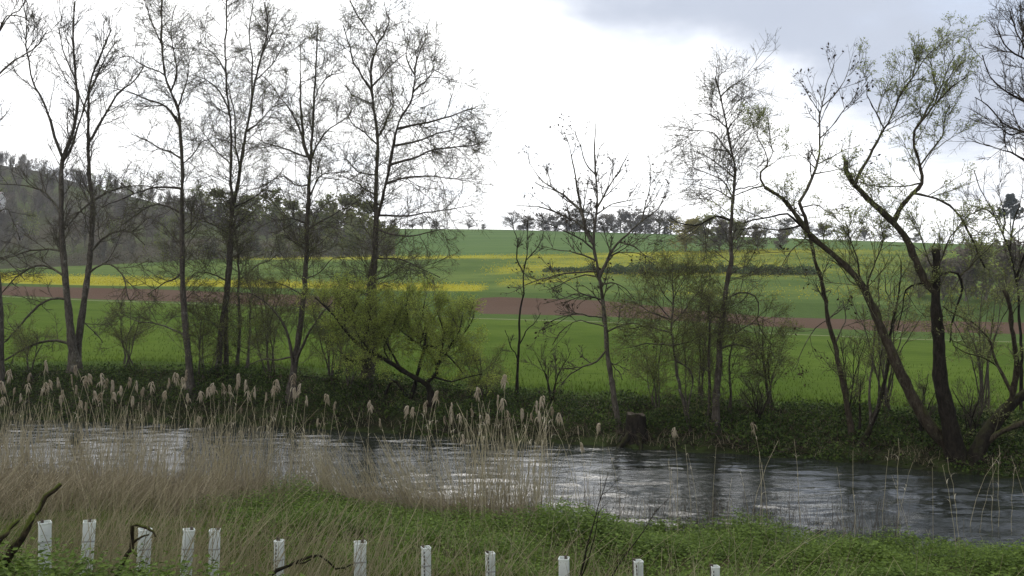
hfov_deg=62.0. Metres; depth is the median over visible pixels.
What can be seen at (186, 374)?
reed
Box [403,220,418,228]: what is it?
ridge tree
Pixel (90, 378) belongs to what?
reed
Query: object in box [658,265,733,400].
shrub
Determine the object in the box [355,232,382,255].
wood edge tree
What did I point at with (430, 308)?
grass gap
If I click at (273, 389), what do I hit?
reed
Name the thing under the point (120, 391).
reed
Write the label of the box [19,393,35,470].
reed
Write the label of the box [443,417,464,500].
reed
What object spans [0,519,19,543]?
mossy branch
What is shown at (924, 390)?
shrub
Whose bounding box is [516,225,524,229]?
ridge tree
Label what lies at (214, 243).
wood edge tree
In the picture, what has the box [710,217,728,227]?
ridge tree
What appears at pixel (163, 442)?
reed
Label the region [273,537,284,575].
tree guard
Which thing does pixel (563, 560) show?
tree guard
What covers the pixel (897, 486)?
reed
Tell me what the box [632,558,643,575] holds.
tree guard
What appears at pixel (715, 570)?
tree guard
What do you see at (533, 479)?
reed
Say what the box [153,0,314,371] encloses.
alder tree
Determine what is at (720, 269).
hedge
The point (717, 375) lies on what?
alder tree
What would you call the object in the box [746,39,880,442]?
ash tree
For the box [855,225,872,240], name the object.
ridge tree
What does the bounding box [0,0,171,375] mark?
ash tree
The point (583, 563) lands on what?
dark sapling
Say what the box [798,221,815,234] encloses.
ridge tree
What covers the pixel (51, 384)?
reed
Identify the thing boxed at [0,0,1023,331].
sky
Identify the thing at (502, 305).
ploughed patch
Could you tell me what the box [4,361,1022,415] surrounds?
bank top
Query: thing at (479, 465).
reed
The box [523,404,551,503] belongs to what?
reed
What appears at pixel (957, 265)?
field shrub
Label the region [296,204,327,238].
wood edge tree
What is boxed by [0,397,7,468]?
reed
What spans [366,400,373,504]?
reed
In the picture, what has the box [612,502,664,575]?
dark sapling
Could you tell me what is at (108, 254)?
wood scrub
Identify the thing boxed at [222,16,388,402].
alder tree
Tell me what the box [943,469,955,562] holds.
reed
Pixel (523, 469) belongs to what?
reed
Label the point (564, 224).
ridge tree
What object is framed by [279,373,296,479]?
reed
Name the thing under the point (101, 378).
reed
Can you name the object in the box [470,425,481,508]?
reed
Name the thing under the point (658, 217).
ridge tree
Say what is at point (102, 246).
forest
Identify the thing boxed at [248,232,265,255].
wood edge tree
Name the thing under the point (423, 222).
ridge tree
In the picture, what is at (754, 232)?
field shrub
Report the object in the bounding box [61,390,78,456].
reed
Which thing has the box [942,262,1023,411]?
shrub
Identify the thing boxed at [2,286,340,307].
ploughed field
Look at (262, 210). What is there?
wood edge tree
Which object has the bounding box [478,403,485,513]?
reed
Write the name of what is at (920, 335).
grass verge
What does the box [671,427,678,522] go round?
reed
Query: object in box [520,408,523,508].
reed
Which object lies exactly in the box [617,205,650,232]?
ridge tree
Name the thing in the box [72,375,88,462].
reed
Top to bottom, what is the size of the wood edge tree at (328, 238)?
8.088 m
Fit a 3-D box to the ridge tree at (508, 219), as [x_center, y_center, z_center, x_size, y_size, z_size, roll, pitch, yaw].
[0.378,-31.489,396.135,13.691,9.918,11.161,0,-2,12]
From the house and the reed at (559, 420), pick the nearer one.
the reed at (559, 420)
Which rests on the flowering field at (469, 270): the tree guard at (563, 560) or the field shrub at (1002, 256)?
the field shrub at (1002, 256)
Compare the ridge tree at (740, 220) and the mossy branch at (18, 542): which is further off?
the ridge tree at (740, 220)
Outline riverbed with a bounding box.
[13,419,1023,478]
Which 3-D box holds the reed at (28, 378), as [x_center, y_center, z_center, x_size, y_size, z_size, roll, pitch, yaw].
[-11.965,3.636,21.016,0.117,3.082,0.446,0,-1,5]
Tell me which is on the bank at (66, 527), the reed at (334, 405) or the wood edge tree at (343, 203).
the reed at (334, 405)
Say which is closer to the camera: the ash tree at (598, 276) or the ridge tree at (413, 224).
the ash tree at (598, 276)
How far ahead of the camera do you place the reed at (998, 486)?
19.55 m
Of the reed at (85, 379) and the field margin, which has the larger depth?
the field margin
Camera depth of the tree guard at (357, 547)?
7.20 m
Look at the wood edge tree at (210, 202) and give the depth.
364.04 m
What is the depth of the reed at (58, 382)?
22.16 m
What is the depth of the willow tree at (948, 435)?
26.99 m
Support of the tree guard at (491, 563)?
on the bank at (66, 527)
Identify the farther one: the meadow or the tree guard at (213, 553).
the meadow
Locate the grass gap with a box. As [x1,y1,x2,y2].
[342,297,466,312]
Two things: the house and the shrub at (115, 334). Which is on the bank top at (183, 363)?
the shrub at (115, 334)
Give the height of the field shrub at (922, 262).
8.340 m
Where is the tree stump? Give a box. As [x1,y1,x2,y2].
[616,412,655,449]
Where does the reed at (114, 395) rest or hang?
on the bank at (66, 527)
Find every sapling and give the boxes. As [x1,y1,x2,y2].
[500,219,546,401]
[579,469,619,575]
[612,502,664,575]
[955,153,1023,411]
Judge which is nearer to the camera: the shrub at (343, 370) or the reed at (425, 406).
the reed at (425, 406)
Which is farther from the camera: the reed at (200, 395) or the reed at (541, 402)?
the reed at (200, 395)
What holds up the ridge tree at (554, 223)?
on the far ground
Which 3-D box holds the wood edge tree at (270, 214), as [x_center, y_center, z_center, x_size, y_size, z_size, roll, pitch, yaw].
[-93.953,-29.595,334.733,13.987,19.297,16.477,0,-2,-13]
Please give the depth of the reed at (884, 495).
17.03 m
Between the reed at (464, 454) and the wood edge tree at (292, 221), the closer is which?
the reed at (464, 454)
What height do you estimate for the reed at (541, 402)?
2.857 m
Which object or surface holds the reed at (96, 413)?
on the bank at (66, 527)
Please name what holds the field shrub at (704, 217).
on the crop field at (492, 241)
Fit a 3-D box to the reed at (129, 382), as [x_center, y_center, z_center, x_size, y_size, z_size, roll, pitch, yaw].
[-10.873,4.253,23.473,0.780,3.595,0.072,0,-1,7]
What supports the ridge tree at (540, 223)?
on the far ground
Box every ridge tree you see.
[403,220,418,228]
[416,216,427,227]
[461,218,477,228]
[497,209,527,229]
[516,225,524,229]
[519,214,536,228]
[532,211,550,230]
[534,220,549,230]
[545,211,568,230]
[557,212,580,230]
[558,207,593,231]
[586,211,601,228]
[596,212,623,231]
[606,208,632,232]
[610,227,619,232]
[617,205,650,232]
[621,226,628,232]
[629,213,664,232]
[646,206,674,233]
[657,210,684,232]
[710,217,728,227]
[732,219,750,235]
[753,220,778,236]
[769,216,799,236]
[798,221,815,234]
[812,222,836,237]
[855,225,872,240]
[874,229,893,240]
[910,233,920,241]
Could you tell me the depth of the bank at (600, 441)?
35.69 m
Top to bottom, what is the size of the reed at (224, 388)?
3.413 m
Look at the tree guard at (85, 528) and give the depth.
7.12 m
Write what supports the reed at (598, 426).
on the bank at (66, 527)
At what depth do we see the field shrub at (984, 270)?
146.12 m
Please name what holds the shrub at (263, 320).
on the bank at (600, 441)
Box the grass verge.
[2,295,1023,341]
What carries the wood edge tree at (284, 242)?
on the forest floor
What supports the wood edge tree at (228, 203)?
on the forest floor
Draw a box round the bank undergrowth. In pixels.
[0,360,1023,476]
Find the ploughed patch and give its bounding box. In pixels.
[472,297,1023,333]
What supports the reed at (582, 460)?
on the bank at (66, 527)
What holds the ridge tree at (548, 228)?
on the far ground
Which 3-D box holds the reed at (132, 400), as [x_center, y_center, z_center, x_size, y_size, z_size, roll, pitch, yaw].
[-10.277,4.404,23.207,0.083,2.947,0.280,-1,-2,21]
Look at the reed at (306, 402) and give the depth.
20.18 m
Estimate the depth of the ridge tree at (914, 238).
385.62 m
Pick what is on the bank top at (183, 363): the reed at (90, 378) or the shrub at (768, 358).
the shrub at (768, 358)
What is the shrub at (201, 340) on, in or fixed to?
on the bank at (600, 441)
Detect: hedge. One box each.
[542,264,595,271]
[603,261,666,273]
[669,263,740,273]
[739,263,822,274]
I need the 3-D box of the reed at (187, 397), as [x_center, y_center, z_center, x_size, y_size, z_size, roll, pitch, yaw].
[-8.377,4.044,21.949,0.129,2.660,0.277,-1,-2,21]
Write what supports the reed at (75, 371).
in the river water
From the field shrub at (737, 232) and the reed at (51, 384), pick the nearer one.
the reed at (51, 384)
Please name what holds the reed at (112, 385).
on the bank at (66, 527)
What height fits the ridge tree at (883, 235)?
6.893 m
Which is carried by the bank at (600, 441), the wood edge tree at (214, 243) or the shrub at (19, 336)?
the shrub at (19, 336)
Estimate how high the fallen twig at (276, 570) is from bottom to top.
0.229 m
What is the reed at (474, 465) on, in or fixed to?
on the bank at (66, 527)
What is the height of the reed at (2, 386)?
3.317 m
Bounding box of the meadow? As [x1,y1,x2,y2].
[2,297,1023,408]
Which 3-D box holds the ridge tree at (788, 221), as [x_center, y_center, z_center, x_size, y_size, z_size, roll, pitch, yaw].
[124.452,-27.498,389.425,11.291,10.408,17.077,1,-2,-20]
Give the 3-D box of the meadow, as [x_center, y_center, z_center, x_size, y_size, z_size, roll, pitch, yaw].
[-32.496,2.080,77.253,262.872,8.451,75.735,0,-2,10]
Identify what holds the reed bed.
on the bank at (66, 527)
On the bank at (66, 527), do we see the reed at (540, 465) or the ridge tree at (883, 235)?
the reed at (540, 465)
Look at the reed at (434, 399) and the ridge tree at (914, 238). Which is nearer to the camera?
the reed at (434, 399)
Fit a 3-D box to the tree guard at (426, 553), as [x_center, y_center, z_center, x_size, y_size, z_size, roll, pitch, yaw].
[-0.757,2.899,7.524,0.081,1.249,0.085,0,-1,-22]
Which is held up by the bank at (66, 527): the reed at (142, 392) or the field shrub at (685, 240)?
the reed at (142, 392)
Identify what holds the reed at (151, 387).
in the river water
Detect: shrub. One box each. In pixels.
[4,301,64,380]
[100,300,162,367]
[165,297,240,384]
[224,262,297,377]
[290,273,359,382]
[311,325,390,395]
[439,340,509,406]
[515,336,575,402]
[626,314,694,414]
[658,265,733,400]
[666,216,711,250]
[686,212,721,250]
[702,218,738,249]
[722,218,748,249]
[725,291,804,407]
[734,358,782,427]
[743,224,771,249]
[771,227,789,248]
[815,331,882,426]
[839,266,929,413]
[901,360,946,441]
[905,255,930,297]
[921,246,965,299]
[941,243,991,300]
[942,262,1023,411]
[950,373,998,437]
[964,237,1013,301]
[978,236,1023,300]
[1013,241,1023,296]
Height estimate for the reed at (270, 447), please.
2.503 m
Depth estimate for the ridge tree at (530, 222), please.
394.73 m
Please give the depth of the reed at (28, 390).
22.37 m
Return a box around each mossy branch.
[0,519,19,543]
[1,483,61,575]
[114,523,155,575]
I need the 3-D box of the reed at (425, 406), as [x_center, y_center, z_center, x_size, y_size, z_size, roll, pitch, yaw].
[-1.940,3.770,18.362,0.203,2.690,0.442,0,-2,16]
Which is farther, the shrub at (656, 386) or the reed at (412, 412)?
the shrub at (656, 386)
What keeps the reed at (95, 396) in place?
on the bank at (66, 527)
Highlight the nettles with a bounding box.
[186,472,1023,575]
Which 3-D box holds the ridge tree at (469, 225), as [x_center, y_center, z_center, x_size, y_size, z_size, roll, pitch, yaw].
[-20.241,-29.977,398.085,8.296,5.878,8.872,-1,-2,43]
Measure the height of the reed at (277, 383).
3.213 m
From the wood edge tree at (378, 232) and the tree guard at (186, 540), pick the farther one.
the wood edge tree at (378, 232)
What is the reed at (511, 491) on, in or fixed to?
on the bank at (66, 527)
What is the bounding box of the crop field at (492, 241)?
[395,229,1023,255]
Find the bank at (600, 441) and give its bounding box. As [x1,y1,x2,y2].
[0,369,1023,477]
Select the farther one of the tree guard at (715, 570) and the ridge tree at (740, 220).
the ridge tree at (740, 220)
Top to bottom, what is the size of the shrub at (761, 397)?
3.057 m
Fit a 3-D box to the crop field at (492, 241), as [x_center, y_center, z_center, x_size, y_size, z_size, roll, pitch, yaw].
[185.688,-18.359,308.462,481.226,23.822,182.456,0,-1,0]
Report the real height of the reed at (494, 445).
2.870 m
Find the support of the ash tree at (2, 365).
on the bank at (600, 441)
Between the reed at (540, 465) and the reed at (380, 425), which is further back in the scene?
the reed at (380, 425)
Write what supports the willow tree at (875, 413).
on the bank at (600, 441)
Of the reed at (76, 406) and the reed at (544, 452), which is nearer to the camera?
the reed at (544, 452)
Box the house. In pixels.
[0,192,7,210]
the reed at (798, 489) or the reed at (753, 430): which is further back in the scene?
the reed at (798, 489)
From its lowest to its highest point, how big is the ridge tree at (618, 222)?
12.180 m
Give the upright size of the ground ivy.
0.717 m
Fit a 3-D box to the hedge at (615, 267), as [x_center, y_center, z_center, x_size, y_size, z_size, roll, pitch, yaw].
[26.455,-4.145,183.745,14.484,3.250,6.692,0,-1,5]
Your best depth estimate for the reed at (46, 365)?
22.21 m
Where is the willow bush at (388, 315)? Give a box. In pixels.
[292,269,513,412]
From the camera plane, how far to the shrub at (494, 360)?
35.61 m
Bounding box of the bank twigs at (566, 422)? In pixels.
[0,350,1023,473]
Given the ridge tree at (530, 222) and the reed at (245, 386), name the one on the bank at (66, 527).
the reed at (245, 386)
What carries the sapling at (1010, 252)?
on the bank top at (183, 363)
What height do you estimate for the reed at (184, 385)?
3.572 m
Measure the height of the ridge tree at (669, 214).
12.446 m
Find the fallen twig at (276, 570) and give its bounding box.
[269,554,352,575]
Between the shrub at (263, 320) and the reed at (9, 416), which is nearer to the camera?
the reed at (9, 416)
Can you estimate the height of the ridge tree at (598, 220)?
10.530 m
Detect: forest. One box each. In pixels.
[0,150,393,263]
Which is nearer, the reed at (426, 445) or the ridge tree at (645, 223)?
the reed at (426, 445)
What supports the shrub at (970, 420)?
on the bank at (600, 441)
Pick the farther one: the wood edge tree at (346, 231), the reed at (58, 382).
the wood edge tree at (346, 231)
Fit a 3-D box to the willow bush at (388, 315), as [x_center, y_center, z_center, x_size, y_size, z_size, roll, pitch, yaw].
[-4.680,2.412,35.959,9.128,6.350,5.293,0,-1,-9]
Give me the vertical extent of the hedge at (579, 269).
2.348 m
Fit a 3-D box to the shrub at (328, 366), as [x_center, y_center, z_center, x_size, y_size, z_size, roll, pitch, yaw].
[-8.431,1.995,39.358,3.506,5.485,3.850,0,-1,0]
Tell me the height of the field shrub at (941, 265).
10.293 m
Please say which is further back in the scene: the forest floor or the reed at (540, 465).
the forest floor
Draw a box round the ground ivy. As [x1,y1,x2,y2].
[0,535,305,575]
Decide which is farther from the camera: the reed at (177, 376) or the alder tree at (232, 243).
the alder tree at (232, 243)
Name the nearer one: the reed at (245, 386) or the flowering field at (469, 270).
the reed at (245, 386)
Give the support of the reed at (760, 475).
on the bank at (66, 527)
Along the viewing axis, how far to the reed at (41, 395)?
23.53 m
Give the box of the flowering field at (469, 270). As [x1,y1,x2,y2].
[0,249,1023,305]
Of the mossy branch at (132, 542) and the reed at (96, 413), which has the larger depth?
the reed at (96, 413)
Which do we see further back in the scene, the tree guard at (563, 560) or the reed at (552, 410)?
the reed at (552, 410)
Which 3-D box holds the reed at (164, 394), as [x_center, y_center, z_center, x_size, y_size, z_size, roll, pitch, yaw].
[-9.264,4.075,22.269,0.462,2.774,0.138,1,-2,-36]
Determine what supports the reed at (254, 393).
on the bank at (66, 527)
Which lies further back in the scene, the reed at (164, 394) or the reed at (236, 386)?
the reed at (164, 394)
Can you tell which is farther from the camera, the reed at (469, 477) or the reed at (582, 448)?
the reed at (582, 448)
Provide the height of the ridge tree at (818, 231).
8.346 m
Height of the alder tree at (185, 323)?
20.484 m
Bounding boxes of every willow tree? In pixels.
[707,11,1023,465]
[831,251,928,447]
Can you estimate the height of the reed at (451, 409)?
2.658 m
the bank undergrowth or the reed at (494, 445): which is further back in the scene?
the bank undergrowth
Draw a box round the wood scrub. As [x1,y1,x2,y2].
[0,236,395,266]
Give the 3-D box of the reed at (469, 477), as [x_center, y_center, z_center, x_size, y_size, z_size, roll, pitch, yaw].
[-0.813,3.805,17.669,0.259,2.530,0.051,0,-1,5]
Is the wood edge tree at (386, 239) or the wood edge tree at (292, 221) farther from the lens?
the wood edge tree at (292, 221)
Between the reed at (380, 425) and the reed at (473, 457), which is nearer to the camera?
the reed at (473, 457)
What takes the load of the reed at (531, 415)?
in the river water
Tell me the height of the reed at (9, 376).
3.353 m
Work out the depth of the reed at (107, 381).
21.96 m
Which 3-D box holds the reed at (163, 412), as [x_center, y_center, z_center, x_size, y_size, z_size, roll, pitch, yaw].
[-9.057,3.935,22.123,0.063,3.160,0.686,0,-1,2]
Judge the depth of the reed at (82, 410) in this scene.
21.83 m
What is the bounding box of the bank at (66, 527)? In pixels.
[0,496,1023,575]
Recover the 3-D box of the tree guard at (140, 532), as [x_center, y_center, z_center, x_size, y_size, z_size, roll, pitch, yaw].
[-3.021,2.421,6.954,0.100,0.927,0.102,4,-4,-34]
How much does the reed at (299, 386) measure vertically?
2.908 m
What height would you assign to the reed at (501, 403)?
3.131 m
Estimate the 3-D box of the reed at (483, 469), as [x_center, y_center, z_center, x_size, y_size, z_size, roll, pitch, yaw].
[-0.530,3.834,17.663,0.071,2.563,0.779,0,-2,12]
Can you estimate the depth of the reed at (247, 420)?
21.98 m
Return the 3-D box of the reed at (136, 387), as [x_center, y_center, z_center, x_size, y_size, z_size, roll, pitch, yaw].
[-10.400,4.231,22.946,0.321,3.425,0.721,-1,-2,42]
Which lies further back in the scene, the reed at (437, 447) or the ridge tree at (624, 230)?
the ridge tree at (624, 230)
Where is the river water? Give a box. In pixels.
[0,419,1023,559]
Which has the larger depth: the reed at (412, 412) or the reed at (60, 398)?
the reed at (60, 398)
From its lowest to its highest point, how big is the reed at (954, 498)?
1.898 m
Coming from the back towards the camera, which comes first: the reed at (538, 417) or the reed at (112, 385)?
the reed at (112, 385)
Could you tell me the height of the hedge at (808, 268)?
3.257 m
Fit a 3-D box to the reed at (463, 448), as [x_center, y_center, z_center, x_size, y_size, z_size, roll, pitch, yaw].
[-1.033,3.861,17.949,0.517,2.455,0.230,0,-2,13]
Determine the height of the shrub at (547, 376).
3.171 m
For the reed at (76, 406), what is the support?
on the bank at (66, 527)
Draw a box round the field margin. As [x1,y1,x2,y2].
[2,283,1023,321]
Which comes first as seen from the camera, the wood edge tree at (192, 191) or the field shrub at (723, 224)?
the field shrub at (723, 224)
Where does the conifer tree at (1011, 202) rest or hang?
on the crop field at (492, 241)
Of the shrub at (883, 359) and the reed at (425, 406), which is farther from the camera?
the shrub at (883, 359)
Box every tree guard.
[38,519,51,575]
[80,518,95,574]
[136,526,151,571]
[180,527,194,575]
[208,528,220,575]
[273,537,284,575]
[354,539,366,575]
[421,545,430,575]
[485,550,495,575]
[558,555,569,575]
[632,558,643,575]
[710,564,719,575]
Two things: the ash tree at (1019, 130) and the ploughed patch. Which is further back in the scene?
the ploughed patch
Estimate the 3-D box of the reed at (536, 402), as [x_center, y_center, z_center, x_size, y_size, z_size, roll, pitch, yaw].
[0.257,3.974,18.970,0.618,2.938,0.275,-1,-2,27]
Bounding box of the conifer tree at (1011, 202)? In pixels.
[994,193,1023,236]
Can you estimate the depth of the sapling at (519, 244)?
36.10 m
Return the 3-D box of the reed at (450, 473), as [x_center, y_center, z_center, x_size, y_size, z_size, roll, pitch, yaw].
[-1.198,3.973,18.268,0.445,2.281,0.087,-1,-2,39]
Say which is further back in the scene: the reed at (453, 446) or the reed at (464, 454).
the reed at (453, 446)
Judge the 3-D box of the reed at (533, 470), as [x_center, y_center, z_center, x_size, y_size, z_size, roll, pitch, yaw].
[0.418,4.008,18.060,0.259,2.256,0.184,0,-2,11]
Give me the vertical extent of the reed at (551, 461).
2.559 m
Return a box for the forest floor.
[0,166,394,268]
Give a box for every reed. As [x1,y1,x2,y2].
[0,369,12,404]
[0,381,19,442]
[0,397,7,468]
[3,387,15,467]
[19,373,30,473]
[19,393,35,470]
[24,383,32,470]
[25,382,48,453]
[36,360,47,473]
[42,379,52,446]
[57,377,72,459]
[59,395,62,463]
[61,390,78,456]
[71,374,87,476]
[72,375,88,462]
[73,365,101,456]
[73,400,82,457]
[75,385,91,462]
[83,374,92,470]
[90,392,102,470]
[91,378,108,474]
[92,391,104,466]
[96,373,105,481]
[108,380,113,471]
[109,377,131,449]
[111,392,116,438]
[114,380,137,467]
[117,386,122,467]
[131,396,136,446]
[140,387,144,444]
[148,381,155,459]
[149,391,166,466]
[158,378,169,470]
[163,412,164,471]
[164,370,187,484]
[172,372,197,480]
[175,377,185,463]
[184,393,190,478]
[197,391,215,490]
[206,387,213,442]
[209,383,217,467]
[213,381,238,486]
[221,383,227,451]
[228,385,234,462]
[231,373,240,474]
[236,386,255,453]
[244,380,261,488]
[244,391,250,471]
[258,393,266,476]
[266,401,279,489]
[268,385,277,495]
[270,379,280,470]
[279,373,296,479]
[289,383,300,501]
[290,387,295,462]
[299,396,307,498]
[316,418,320,483]
[318,394,329,491]
[327,401,335,462]
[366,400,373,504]
[379,418,394,488]
[397,406,408,502]
[408,407,415,512]
[415,400,427,510]
[422,403,432,496]
[423,391,438,514]
[423,409,436,519]
[434,411,440,480]
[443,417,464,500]
[445,404,458,481]
[447,421,462,524]
[450,402,456,501]
[450,413,474,526]
[456,402,492,518]
[457,413,461,509]
[460,434,469,507]
[463,417,480,517]
[467,432,476,521]
[470,408,476,476]
[470,416,482,524]
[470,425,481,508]
[474,387,491,492]
[476,425,486,500]
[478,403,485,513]
[480,414,489,483]
[481,409,489,532]
[483,404,497,518]
[494,395,498,494]
[498,374,508,531]
[498,398,509,492]
[502,438,513,529]
[506,411,511,509]
[507,415,520,525]
[512,401,537,504]
[513,416,527,528]
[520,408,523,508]
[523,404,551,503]
[525,426,537,517]
[525,435,536,518]
[530,412,550,502]
[535,411,540,482]
[536,422,546,500]
[539,396,551,519]
[539,408,553,523]
[539,411,544,524]
[542,417,546,485]
[546,411,579,532]
[547,414,552,509]
[548,407,557,507]
[556,413,579,503]
[577,426,585,513]
[580,442,590,505]
[586,423,600,499]
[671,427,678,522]
[750,422,768,538]
[759,452,763,528]
[793,441,800,536]
[882,453,888,536]
[897,438,898,521]
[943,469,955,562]
[947,457,959,550]
[970,453,1000,525]
[998,450,999,526]
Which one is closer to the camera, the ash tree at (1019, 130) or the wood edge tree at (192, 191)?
the ash tree at (1019, 130)
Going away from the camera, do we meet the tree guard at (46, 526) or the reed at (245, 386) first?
the tree guard at (46, 526)
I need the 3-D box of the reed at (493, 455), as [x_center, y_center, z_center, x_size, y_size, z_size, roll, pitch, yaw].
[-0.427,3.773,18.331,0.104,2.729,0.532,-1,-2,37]
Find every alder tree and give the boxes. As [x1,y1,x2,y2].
[72,0,243,401]
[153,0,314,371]
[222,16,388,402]
[294,0,510,390]
[593,240,760,431]
[626,28,803,434]
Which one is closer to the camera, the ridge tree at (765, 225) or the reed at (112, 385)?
the reed at (112, 385)
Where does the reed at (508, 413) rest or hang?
on the bank at (66, 527)
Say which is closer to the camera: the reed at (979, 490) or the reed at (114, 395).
the reed at (979, 490)
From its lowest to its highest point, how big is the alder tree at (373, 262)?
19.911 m
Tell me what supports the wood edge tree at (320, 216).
on the forest floor
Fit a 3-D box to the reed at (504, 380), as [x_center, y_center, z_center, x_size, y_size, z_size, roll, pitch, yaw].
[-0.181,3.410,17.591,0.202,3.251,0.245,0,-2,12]
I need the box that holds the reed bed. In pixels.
[0,399,1013,551]
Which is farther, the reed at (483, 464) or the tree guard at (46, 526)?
the reed at (483, 464)
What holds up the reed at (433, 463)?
on the bank at (66, 527)
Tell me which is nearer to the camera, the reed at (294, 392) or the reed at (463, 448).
the reed at (463, 448)
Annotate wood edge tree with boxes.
[186,184,205,205]
[197,235,220,256]
[201,188,227,223]
[213,191,251,224]
[234,194,264,229]
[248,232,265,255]
[254,187,288,234]
[269,232,294,254]
[278,198,305,234]
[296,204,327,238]
[310,192,341,239]
[321,229,342,252]
[325,190,371,241]
[338,225,365,254]
[344,198,398,244]
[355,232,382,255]
[364,219,384,244]
[378,228,394,252]
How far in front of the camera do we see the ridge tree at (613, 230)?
396.89 m
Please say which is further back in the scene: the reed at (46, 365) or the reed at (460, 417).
the reed at (46, 365)
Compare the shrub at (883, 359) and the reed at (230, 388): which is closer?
the reed at (230, 388)
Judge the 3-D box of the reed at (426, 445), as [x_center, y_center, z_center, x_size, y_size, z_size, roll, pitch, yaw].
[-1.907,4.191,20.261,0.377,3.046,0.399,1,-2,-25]
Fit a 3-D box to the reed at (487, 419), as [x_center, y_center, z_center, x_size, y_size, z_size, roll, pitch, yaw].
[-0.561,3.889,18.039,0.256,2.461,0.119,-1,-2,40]
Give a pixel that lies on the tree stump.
(635, 422)
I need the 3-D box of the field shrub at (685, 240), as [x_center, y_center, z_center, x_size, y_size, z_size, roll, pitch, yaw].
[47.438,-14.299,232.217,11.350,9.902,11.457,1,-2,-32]
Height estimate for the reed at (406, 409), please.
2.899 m
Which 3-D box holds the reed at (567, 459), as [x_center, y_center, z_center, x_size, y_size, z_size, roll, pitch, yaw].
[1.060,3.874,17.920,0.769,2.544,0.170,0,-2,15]
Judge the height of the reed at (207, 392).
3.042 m
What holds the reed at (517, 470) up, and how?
on the bank at (66, 527)
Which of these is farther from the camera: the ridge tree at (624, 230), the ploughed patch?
the ridge tree at (624, 230)
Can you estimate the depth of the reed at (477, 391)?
18.92 m
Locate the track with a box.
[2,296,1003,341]
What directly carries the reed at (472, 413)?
on the bank at (66, 527)
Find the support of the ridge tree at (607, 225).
on the far ground
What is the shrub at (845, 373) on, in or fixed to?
on the bank at (600, 441)
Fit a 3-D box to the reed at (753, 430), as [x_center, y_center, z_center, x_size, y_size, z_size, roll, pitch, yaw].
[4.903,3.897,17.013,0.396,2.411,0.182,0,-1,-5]
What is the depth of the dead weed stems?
17.44 m
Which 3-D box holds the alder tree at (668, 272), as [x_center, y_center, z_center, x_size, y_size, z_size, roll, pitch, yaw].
[5.936,2.146,32.051,5.906,7.922,5.237,0,-1,0]
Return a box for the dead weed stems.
[553,470,911,550]
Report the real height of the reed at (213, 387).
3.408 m
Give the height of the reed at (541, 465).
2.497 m
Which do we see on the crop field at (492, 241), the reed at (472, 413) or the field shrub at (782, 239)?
the field shrub at (782, 239)
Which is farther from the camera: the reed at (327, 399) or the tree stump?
the tree stump
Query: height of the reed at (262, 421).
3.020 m
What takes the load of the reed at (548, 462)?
on the bank at (66, 527)
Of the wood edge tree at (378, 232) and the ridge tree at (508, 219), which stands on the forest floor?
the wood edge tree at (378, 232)
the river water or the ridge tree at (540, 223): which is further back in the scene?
the ridge tree at (540, 223)
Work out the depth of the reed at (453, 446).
19.00 m
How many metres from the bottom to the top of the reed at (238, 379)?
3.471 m
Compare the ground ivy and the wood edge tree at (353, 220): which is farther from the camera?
the wood edge tree at (353, 220)
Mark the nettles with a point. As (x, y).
(1012, 559)
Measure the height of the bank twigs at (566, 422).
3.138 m
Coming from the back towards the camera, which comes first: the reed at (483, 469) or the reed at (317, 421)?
the reed at (317, 421)
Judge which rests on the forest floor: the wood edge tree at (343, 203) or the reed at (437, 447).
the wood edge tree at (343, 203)
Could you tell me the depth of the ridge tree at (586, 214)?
391.36 m
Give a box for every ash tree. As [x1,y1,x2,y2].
[0,0,78,394]
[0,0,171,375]
[500,108,679,433]
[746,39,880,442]
[938,0,1023,180]
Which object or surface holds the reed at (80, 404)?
on the bank at (66, 527)

